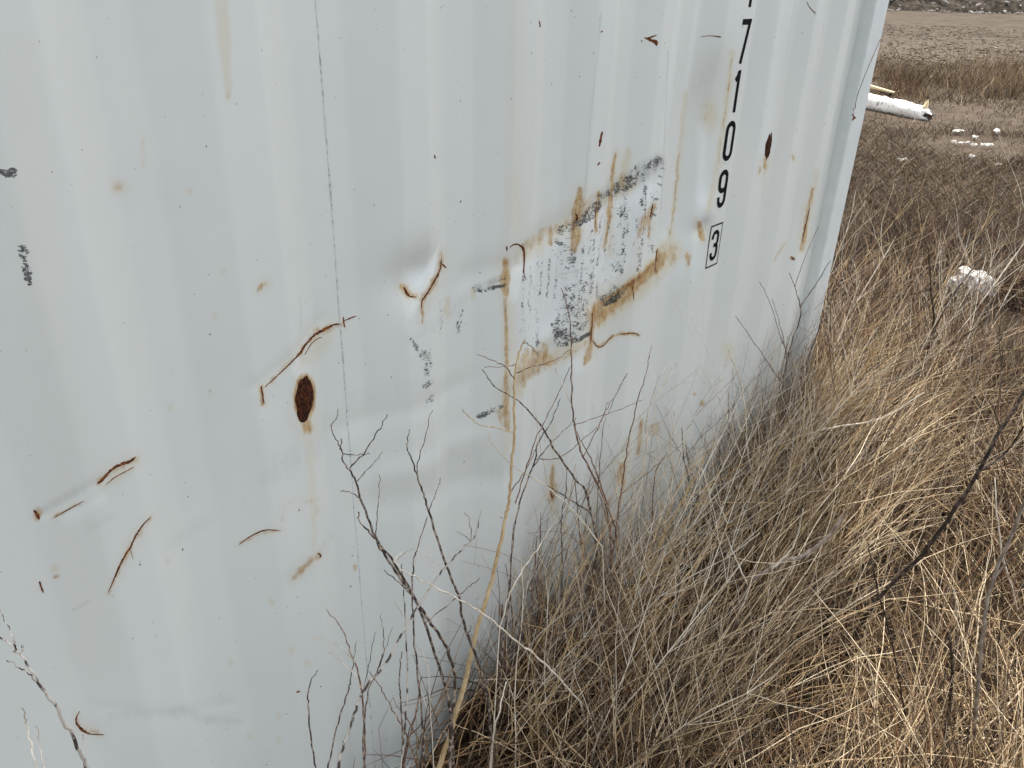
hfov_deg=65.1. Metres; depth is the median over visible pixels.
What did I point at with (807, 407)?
thin weed
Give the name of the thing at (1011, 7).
rubbish bank
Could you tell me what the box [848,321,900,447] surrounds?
thin weed
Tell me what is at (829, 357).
thin weed
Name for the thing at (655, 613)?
thin weed
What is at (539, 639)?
thin weed
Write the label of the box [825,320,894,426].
thin weed
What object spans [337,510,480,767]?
dry weed
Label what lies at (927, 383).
thin weed
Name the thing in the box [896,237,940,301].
thin weed
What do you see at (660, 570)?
thin weed
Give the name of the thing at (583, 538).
thin weed
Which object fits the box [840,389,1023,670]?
dead branch
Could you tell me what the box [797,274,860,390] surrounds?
thin weed
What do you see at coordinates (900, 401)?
thin weed
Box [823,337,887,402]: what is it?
thin weed
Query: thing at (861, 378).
thin weed
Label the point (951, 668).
dead branch
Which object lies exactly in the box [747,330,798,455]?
thin weed
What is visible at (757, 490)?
thin weed
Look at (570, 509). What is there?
dry stalk
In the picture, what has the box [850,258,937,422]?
thin weed
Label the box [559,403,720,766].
thin weed
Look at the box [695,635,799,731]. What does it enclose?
thin weed
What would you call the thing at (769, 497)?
thin weed
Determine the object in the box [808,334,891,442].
thin weed
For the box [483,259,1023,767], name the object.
tall dry grass
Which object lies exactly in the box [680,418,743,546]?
thin weed
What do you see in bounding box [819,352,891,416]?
thin weed
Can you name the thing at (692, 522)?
thin weed
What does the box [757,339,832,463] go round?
thin weed
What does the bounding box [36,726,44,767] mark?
dry stalk
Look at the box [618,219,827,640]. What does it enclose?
thin weed
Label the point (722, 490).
thin weed
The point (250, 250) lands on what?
shipping container
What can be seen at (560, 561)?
thin weed
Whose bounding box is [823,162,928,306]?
thin weed
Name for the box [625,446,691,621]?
thin weed
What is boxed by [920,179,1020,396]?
thin weed
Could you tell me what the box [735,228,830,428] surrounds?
dry weed
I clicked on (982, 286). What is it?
thin weed
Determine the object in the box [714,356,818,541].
thin weed
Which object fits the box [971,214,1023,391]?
thin weed
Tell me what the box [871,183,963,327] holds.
thin weed
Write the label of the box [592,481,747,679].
thin weed
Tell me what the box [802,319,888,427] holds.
thin weed
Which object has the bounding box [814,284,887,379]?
thin weed
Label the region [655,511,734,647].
thin weed
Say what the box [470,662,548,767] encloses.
thin weed
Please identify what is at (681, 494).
thin weed
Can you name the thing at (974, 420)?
thin weed
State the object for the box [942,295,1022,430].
thin weed
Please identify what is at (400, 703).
fine twig
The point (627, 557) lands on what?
thin weed
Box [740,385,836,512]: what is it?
thin weed
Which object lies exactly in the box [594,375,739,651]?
thin weed
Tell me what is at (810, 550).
dead branch
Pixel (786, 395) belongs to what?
thin weed
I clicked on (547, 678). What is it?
thin weed
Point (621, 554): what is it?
thin weed
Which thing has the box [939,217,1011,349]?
thin weed
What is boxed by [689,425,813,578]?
thin weed
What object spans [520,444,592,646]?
thin weed
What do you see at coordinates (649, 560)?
thin weed
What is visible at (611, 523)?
thin weed
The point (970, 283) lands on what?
thin weed
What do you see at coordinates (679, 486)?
fine twig
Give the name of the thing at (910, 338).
thin weed
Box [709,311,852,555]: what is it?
thin weed
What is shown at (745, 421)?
dry stalk
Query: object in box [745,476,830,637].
thin weed
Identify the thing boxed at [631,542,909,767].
thin weed
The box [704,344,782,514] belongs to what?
thin weed
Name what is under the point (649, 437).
dry stalk
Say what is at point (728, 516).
thin weed
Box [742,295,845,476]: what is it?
thin weed
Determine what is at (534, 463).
dry weed
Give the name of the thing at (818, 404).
thin weed
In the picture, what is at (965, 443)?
thin weed
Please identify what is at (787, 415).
thin weed
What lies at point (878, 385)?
thin weed
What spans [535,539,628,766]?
thin weed
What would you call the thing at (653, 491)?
fine twig
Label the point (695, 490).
thin weed
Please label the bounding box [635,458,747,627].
thin weed
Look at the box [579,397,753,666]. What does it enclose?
thin weed
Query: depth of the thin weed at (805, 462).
2.79 m
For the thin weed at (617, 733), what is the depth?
1.87 m
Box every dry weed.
[0,609,88,767]
[330,411,456,767]
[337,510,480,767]
[357,475,479,767]
[406,410,491,767]
[436,340,568,767]
[482,369,597,671]
[497,400,597,741]
[515,288,611,653]
[595,345,680,638]
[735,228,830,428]
[764,249,861,482]
[862,247,985,382]
[868,544,915,759]
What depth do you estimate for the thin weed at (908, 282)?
4.33 m
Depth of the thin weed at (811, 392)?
3.04 m
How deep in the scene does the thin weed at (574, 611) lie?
2.13 m
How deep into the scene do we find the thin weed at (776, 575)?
2.28 m
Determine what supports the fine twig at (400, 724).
on the ground at (904, 21)
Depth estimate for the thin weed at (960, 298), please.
4.10 m
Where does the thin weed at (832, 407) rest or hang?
on the ground at (904, 21)
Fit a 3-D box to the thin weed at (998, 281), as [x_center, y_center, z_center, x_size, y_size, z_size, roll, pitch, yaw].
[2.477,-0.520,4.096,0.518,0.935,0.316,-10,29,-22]
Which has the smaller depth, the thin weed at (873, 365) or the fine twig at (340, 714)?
the fine twig at (340, 714)
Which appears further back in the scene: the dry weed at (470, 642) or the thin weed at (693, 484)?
the thin weed at (693, 484)
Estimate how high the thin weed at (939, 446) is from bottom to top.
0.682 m
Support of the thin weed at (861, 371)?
on the ground at (904, 21)
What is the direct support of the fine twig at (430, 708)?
on the ground at (904, 21)
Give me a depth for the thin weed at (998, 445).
2.59 m
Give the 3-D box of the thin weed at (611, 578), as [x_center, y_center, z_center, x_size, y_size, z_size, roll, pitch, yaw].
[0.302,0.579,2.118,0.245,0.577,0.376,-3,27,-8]
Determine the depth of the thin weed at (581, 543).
2.05 m
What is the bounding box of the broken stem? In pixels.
[570,668,592,724]
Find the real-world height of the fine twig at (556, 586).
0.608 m
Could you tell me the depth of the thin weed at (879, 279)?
4.29 m
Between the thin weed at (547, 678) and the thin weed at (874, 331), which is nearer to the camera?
the thin weed at (547, 678)
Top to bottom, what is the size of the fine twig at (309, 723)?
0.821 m
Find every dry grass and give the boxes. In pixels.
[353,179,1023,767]
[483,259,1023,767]
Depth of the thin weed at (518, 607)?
2.05 m
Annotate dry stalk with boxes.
[22,708,36,767]
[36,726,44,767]
[394,549,586,726]
[488,428,607,669]
[614,361,682,634]
[714,392,923,480]
[728,350,759,520]
[953,588,958,661]
[994,478,1023,648]
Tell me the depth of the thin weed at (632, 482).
2.33 m
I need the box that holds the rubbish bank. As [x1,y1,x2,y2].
[887,0,1023,13]
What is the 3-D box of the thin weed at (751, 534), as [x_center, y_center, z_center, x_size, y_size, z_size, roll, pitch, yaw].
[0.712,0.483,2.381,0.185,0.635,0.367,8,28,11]
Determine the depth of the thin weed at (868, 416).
2.82 m
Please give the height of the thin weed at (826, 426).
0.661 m
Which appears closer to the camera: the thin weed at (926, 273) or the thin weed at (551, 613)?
the thin weed at (551, 613)
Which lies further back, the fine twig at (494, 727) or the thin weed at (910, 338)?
the thin weed at (910, 338)
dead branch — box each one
[725,508,846,678]
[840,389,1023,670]
[937,632,954,762]
[971,500,1023,767]
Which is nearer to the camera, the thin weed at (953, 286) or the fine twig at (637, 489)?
the fine twig at (637, 489)
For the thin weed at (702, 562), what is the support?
on the ground at (904, 21)
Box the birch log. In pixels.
[866,85,935,120]
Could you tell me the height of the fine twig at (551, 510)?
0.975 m
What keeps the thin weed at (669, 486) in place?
on the ground at (904, 21)
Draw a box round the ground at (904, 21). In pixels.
[420,11,1023,767]
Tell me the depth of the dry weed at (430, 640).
1.51 m
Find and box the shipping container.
[0,0,888,767]
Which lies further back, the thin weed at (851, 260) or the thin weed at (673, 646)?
the thin weed at (851, 260)
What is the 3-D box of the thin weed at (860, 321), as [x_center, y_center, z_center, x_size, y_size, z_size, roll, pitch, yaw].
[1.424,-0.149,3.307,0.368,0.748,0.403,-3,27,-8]
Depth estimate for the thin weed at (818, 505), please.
2.48 m
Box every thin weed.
[450,570,546,749]
[461,509,599,767]
[466,486,601,699]
[467,442,644,750]
[470,467,591,679]
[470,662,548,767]
[482,532,609,763]
[492,493,661,761]
[498,483,576,712]
[508,439,676,721]
[516,605,635,757]
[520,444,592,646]
[522,452,654,662]
[523,486,573,649]
[523,525,629,690]
[525,549,563,642]
[529,485,660,662]
[534,407,661,682]
[534,554,578,665]
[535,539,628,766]
[540,582,639,712]
[557,591,650,695]
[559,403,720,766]
[559,583,602,644]
[564,345,749,664]
[567,380,817,650]
[568,523,659,725]
[570,469,651,613]
[571,399,706,692]
[575,487,667,704]
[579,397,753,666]
[579,413,744,669]
[580,368,716,635]
[581,488,667,642]
[581,609,683,763]
[582,435,685,585]
[582,514,678,690]
[587,457,682,648]
[591,405,702,645]
[591,450,659,627]
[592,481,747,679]
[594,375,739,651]
[595,382,833,759]
[596,533,650,651]
[597,520,703,683]
[601,383,936,661]
[601,430,787,656]
[610,449,729,647]
[612,540,679,631]
[613,522,690,663]
[615,439,687,631]
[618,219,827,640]
[622,376,728,605]
[625,395,759,615]
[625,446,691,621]
[626,374,721,586]
[626,442,740,582]
[628,347,800,713]
[629,494,746,630]
[629,539,692,604]
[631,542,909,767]
[632,508,761,635]
[635,410,727,606]
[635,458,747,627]
[638,245,829,644]
[642,418,771,615]
[643,356,740,598]
[645,480,692,606]
[650,463,757,596]
[653,428,798,735]
[654,297,801,648]
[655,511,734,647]
[656,376,769,640]
[661,395,835,598]
[661,402,782,620]
[662,379,795,584]
[663,433,738,589]
[671,351,757,574]
[672,365,905,600]
[672,474,758,626]
[672,580,767,760]
[674,439,773,591]
[676,438,723,570]
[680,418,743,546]
[680,435,736,569]
[685,427,731,549]
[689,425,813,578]
[690,406,825,590]
[691,397,804,647]
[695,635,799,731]
[696,459,745,553]
[697,477,768,643]
[699,462,783,554]
[701,394,804,591]
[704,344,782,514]
[708,384,843,575]
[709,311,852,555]
[710,398,858,567]
[713,489,805,595]
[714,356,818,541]
[717,429,830,608]
[721,318,863,517]
[722,397,788,517]
[725,370,761,509]
[728,356,780,494]
[731,342,806,507]
[731,509,828,640]
[736,371,826,489]
[736,422,777,492]
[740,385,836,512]
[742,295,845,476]
[745,341,851,506]
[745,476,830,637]
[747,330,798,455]
[748,421,786,527]
[749,270,916,522]
[749,352,900,572]
[749,361,832,486]
[751,312,821,465]
[752,405,859,532]
[754,324,826,466]
[756,316,941,477]
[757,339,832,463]
[758,369,849,479]
[758,383,822,522]
[765,305,836,465]
[769,350,853,542]
[774,447,883,558]
[780,270,883,426]
[782,301,912,444]
[782,473,864,553]
[782,611,927,757]
[785,339,874,486]
[788,316,860,409]
[791,289,907,477]
[792,334,857,462]
[792,468,867,540]
[795,307,846,413]
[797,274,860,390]
[797,358,882,454]
[800,246,920,488]
[801,348,903,520]
[802,294,945,479]
[802,305,918,437]
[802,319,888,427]
[804,272,921,402]
[804,312,913,480]
[806,321,856,404]
[807,293,946,435]
[808,281,865,397]
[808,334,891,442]
[811,290,888,406]
[812,215,889,381]
[812,356,906,466]
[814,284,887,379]
[815,315,924,436]
[817,283,926,398]
[819,290,903,448]
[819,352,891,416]
[821,262,891,412]
[822,263,950,419]
[822,280,912,405]
[822,318,967,536]
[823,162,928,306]
[823,163,929,342]
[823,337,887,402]
[824,234,862,307]
[825,164,892,295]
[825,212,882,318]
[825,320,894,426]
[829,218,957,460]
[830,207,892,328]
[830,388,895,528]
[833,231,919,337]
[834,195,876,296]
[834,256,982,474]
[834,331,930,449]
[834,366,914,451]
[835,342,902,463]
[842,318,928,444]
[843,309,881,399]
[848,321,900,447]
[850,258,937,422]
[852,386,957,509]
[861,352,937,454]
[862,242,898,311]
[862,281,906,332]
[866,313,991,476]
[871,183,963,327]
[872,288,977,408]
[875,293,940,367]
[881,187,968,330]
[887,243,929,316]
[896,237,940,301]
[896,380,990,548]
[898,348,951,429]
[900,178,1023,347]
[903,252,979,402]
[903,345,941,437]
[904,237,967,314]
[906,218,969,342]
[907,250,995,374]
[907,387,963,441]
[910,365,969,436]
[911,227,1010,336]
[914,279,1007,437]
[915,402,1023,520]
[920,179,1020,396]
[921,200,1022,345]
[921,239,964,316]
[924,231,978,333]
[926,216,1023,392]
[928,375,1002,463]
[932,248,1012,347]
[934,115,1023,370]
[934,220,993,304]
[934,332,1007,502]
[935,208,1014,320]
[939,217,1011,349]
[939,256,1005,333]
[940,252,1022,428]
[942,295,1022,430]
[946,266,1019,335]
[950,212,1021,327]
[950,384,1010,467]
[957,208,1021,336]
[963,333,1022,490]
[963,380,1023,564]
[965,190,1023,337]
[965,264,1023,501]
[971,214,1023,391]
[972,235,1023,338]
[979,272,1023,390]
[979,303,1021,354]
[980,383,1023,449]
[983,239,1022,343]
[988,365,1023,593]
[988,582,1023,653]
[991,176,1023,330]
[995,240,1023,362]
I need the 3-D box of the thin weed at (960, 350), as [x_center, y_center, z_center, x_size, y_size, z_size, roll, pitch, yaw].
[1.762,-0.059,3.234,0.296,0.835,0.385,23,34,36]
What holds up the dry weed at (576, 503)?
on the ground at (904, 21)
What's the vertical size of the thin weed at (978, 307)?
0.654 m
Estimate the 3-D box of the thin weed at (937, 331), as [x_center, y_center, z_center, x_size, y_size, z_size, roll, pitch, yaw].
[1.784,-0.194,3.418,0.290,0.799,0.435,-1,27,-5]
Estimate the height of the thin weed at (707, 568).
1.003 m
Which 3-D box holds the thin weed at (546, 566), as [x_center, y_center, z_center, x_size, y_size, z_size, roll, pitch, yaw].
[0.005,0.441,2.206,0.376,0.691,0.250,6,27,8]
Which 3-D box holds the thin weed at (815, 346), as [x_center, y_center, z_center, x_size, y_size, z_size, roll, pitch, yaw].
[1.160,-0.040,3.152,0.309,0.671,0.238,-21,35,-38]
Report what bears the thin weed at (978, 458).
on the ground at (904, 21)
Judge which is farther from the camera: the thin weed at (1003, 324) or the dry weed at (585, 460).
the thin weed at (1003, 324)
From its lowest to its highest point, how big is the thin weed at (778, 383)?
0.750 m
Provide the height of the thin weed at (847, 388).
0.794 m
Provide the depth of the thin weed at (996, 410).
3.08 m
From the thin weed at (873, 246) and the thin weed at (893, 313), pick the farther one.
the thin weed at (873, 246)
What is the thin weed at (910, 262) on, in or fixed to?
on the ground at (904, 21)
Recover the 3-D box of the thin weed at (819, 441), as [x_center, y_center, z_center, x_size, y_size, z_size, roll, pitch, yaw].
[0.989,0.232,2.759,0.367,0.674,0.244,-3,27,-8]
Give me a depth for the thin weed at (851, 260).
3.89 m
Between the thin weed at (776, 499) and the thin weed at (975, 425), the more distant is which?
the thin weed at (975, 425)
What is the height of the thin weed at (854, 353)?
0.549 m
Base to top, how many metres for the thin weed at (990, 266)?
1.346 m
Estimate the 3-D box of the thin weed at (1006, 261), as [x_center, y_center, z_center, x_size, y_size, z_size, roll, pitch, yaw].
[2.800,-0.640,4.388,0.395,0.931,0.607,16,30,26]
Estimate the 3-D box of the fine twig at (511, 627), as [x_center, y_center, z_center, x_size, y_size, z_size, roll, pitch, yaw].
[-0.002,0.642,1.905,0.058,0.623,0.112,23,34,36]
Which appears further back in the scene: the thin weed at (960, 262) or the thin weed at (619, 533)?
the thin weed at (960, 262)
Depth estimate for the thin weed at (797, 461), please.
2.71 m
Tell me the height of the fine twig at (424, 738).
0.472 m
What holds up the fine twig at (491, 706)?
on the ground at (904, 21)
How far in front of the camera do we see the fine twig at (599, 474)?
2.00 m
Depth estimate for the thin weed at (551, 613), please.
2.15 m
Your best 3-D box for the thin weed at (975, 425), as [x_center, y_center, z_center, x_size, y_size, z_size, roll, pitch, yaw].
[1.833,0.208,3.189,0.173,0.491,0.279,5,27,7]
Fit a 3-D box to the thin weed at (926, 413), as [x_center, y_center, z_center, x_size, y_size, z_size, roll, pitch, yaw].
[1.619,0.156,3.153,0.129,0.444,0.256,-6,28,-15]
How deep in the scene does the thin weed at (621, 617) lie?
2.03 m
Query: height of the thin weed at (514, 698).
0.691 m
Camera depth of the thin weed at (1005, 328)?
3.75 m
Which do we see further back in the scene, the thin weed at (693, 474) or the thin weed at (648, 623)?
the thin weed at (693, 474)
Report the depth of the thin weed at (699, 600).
2.03 m
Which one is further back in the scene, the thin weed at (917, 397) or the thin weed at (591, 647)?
the thin weed at (917, 397)
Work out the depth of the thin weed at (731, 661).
2.02 m
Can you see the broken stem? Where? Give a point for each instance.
(589, 671)
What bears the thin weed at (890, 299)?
on the ground at (904, 21)
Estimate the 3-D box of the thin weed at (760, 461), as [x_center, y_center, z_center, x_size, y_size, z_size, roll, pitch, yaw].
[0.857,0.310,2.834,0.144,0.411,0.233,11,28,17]
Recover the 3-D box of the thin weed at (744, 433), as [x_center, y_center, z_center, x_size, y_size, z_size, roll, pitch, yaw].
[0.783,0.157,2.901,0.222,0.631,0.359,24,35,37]
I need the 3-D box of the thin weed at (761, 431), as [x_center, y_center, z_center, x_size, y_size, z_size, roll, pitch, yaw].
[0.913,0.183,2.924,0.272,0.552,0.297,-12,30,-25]
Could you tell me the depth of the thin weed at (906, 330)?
3.54 m
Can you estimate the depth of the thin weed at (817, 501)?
2.56 m
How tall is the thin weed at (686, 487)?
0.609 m
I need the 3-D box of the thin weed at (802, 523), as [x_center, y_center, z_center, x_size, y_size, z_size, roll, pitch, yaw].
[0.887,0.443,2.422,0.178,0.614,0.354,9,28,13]
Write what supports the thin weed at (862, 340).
on the ground at (904, 21)
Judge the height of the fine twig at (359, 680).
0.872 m
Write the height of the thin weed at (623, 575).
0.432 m
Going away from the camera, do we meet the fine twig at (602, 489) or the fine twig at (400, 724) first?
the fine twig at (400, 724)
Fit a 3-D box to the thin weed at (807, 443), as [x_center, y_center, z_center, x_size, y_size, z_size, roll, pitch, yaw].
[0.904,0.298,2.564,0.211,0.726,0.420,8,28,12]
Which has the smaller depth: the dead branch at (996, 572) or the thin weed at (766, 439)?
the dead branch at (996, 572)
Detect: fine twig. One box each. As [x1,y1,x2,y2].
[307,670,317,767]
[309,609,375,767]
[327,641,356,767]
[362,615,392,767]
[369,671,416,767]
[396,564,408,767]
[398,652,402,765]
[402,676,445,767]
[410,707,444,767]
[416,646,433,767]
[475,662,498,761]
[489,681,506,767]
[491,502,566,767]
[491,564,529,757]
[524,530,576,659]
[533,392,559,658]
[555,467,576,663]
[556,501,603,634]
[573,399,643,630]
[587,373,627,644]
[617,411,647,594]
[639,452,678,621]
[645,409,728,620]
[715,413,733,521]
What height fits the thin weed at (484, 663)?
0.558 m
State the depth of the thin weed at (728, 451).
2.32 m
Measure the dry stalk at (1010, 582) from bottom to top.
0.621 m
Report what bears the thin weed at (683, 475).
on the ground at (904, 21)
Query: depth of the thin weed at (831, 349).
3.04 m
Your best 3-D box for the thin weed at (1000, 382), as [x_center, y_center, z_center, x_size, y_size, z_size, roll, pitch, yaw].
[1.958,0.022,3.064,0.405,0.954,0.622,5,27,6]
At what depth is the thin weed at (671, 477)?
2.40 m
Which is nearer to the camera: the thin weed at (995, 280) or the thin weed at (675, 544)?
the thin weed at (675, 544)
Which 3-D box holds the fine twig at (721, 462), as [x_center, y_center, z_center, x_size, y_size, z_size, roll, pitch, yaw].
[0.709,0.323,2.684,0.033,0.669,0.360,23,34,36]
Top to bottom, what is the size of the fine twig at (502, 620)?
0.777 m
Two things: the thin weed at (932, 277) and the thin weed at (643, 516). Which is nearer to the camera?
the thin weed at (643, 516)
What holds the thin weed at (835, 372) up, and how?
on the ground at (904, 21)
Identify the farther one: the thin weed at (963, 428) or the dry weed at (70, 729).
the thin weed at (963, 428)
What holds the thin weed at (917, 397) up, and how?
on the ground at (904, 21)
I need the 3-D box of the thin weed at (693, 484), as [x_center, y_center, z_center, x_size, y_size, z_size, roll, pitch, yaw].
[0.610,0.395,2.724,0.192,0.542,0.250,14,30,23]
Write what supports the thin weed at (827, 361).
on the ground at (904, 21)
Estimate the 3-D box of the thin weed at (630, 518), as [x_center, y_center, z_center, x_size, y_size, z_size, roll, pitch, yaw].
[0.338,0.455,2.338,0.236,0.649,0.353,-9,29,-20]
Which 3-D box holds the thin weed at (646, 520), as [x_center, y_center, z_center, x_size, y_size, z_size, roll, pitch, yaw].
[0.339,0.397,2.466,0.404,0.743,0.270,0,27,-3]
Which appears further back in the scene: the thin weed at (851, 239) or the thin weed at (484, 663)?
the thin weed at (851, 239)
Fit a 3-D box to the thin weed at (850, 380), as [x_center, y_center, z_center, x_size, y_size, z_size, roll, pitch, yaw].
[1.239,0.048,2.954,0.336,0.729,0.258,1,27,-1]
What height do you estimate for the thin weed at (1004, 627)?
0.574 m
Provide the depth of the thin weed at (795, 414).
2.83 m
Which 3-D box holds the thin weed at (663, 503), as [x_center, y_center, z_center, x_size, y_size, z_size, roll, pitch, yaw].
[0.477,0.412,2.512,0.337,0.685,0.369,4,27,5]
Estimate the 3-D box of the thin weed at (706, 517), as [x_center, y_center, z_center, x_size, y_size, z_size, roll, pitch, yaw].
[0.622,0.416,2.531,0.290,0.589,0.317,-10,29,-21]
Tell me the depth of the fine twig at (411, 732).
1.61 m
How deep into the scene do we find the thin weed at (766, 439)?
2.79 m
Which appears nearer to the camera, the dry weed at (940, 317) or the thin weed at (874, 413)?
the thin weed at (874, 413)
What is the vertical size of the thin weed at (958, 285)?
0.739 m
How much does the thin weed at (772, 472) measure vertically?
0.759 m
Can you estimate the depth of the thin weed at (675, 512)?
2.07 m
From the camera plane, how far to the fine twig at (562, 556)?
1.92 m
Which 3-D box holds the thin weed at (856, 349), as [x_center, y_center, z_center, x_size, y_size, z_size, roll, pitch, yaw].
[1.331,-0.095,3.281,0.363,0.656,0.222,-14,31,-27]
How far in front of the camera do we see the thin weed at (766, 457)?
2.81 m
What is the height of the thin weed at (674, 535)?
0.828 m
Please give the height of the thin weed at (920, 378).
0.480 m
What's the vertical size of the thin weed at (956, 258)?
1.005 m
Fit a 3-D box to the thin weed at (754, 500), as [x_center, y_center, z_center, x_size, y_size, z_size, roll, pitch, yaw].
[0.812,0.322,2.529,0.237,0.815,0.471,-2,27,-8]
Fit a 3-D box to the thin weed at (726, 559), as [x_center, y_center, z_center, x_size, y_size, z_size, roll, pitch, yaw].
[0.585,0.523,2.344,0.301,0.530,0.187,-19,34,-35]
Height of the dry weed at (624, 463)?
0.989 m
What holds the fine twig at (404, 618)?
on the ground at (904, 21)
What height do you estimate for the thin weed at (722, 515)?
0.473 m
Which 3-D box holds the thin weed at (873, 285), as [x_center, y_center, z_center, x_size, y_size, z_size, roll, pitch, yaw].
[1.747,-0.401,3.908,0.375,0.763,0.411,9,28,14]
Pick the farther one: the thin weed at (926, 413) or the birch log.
the birch log
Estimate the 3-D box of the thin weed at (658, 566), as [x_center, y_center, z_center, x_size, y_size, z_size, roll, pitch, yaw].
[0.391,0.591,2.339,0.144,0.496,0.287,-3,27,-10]
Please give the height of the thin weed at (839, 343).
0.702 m
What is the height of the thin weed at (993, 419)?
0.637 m
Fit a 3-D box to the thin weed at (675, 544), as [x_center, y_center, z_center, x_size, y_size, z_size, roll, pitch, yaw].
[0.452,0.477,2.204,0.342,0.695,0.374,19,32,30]
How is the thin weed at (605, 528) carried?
on the ground at (904, 21)
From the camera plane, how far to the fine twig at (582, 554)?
2.03 m
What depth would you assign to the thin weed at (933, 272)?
4.47 m
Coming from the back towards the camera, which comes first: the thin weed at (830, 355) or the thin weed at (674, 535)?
the thin weed at (830, 355)
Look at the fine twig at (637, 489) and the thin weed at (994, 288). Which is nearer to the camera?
the fine twig at (637, 489)
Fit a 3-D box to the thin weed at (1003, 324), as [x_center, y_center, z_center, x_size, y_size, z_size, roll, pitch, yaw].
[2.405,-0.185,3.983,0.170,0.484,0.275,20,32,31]
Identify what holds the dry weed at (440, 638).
on the ground at (904, 21)
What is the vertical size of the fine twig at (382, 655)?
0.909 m
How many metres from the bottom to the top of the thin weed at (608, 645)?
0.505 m
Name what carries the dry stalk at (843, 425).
on the ground at (904, 21)
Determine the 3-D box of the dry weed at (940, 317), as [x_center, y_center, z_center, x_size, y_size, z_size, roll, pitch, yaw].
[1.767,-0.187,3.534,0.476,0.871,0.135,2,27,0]
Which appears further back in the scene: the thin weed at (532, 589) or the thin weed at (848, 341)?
the thin weed at (848, 341)
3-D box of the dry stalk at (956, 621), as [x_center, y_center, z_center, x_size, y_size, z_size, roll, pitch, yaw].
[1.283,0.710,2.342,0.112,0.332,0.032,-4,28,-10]
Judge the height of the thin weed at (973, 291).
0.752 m
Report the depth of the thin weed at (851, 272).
4.19 m
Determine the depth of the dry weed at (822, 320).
2.99 m
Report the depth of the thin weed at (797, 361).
2.92 m
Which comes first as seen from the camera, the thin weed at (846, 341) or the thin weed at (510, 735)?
the thin weed at (510, 735)
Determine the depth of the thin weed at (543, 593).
2.19 m
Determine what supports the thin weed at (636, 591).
on the ground at (904, 21)
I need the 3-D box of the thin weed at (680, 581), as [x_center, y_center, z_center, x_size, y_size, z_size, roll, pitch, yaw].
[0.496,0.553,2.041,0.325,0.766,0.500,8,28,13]
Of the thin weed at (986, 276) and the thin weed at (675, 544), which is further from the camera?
the thin weed at (986, 276)
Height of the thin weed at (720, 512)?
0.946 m
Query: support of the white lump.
on the ground at (904, 21)
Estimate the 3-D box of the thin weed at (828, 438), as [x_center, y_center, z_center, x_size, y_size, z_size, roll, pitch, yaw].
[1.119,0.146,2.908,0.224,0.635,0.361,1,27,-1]
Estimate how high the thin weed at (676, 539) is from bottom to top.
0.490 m
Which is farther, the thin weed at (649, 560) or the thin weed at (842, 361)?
the thin weed at (842, 361)
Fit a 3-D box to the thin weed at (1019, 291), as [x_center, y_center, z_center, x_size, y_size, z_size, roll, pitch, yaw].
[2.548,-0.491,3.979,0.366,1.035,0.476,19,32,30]
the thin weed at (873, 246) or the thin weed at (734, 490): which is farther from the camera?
the thin weed at (873, 246)
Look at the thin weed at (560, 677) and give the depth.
1.84 m
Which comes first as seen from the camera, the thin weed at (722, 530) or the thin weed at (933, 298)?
the thin weed at (722, 530)
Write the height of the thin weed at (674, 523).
0.910 m
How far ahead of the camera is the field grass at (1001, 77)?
9.44 m
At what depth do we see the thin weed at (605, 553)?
2.05 m
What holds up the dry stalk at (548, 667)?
on the ground at (904, 21)
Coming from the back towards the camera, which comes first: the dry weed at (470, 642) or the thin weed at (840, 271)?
the thin weed at (840, 271)
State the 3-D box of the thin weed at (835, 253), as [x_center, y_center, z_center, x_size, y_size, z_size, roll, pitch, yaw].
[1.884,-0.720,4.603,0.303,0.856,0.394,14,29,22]
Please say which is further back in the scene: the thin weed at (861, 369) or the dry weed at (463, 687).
the thin weed at (861, 369)
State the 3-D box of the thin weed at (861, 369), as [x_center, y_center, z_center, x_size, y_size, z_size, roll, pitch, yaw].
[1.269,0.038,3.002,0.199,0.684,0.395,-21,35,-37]
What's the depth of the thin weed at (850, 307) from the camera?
3.33 m
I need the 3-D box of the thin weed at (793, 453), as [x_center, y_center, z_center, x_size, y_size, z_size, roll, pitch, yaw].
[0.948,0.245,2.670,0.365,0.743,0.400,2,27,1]
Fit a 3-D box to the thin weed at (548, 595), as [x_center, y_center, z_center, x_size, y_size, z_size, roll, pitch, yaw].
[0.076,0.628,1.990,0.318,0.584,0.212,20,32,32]
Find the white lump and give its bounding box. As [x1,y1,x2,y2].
[948,266,994,296]
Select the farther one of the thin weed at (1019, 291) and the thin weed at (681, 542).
the thin weed at (1019, 291)
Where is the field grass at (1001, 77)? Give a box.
[831,24,1023,311]
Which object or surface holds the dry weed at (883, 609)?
on the ground at (904, 21)
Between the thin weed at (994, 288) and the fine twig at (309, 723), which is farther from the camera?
the thin weed at (994, 288)
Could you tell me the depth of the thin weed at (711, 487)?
2.45 m
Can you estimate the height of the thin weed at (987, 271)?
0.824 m
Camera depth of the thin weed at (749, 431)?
2.91 m
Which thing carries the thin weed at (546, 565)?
on the ground at (904, 21)
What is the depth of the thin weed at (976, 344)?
3.36 m
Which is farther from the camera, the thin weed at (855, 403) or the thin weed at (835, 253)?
the thin weed at (835, 253)
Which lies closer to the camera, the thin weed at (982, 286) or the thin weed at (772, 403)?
the thin weed at (772, 403)
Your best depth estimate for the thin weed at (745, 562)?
2.38 m
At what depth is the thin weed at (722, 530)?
2.37 m
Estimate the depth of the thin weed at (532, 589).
2.00 m
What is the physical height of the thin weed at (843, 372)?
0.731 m
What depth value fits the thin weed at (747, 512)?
2.74 m
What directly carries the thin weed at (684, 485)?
on the ground at (904, 21)

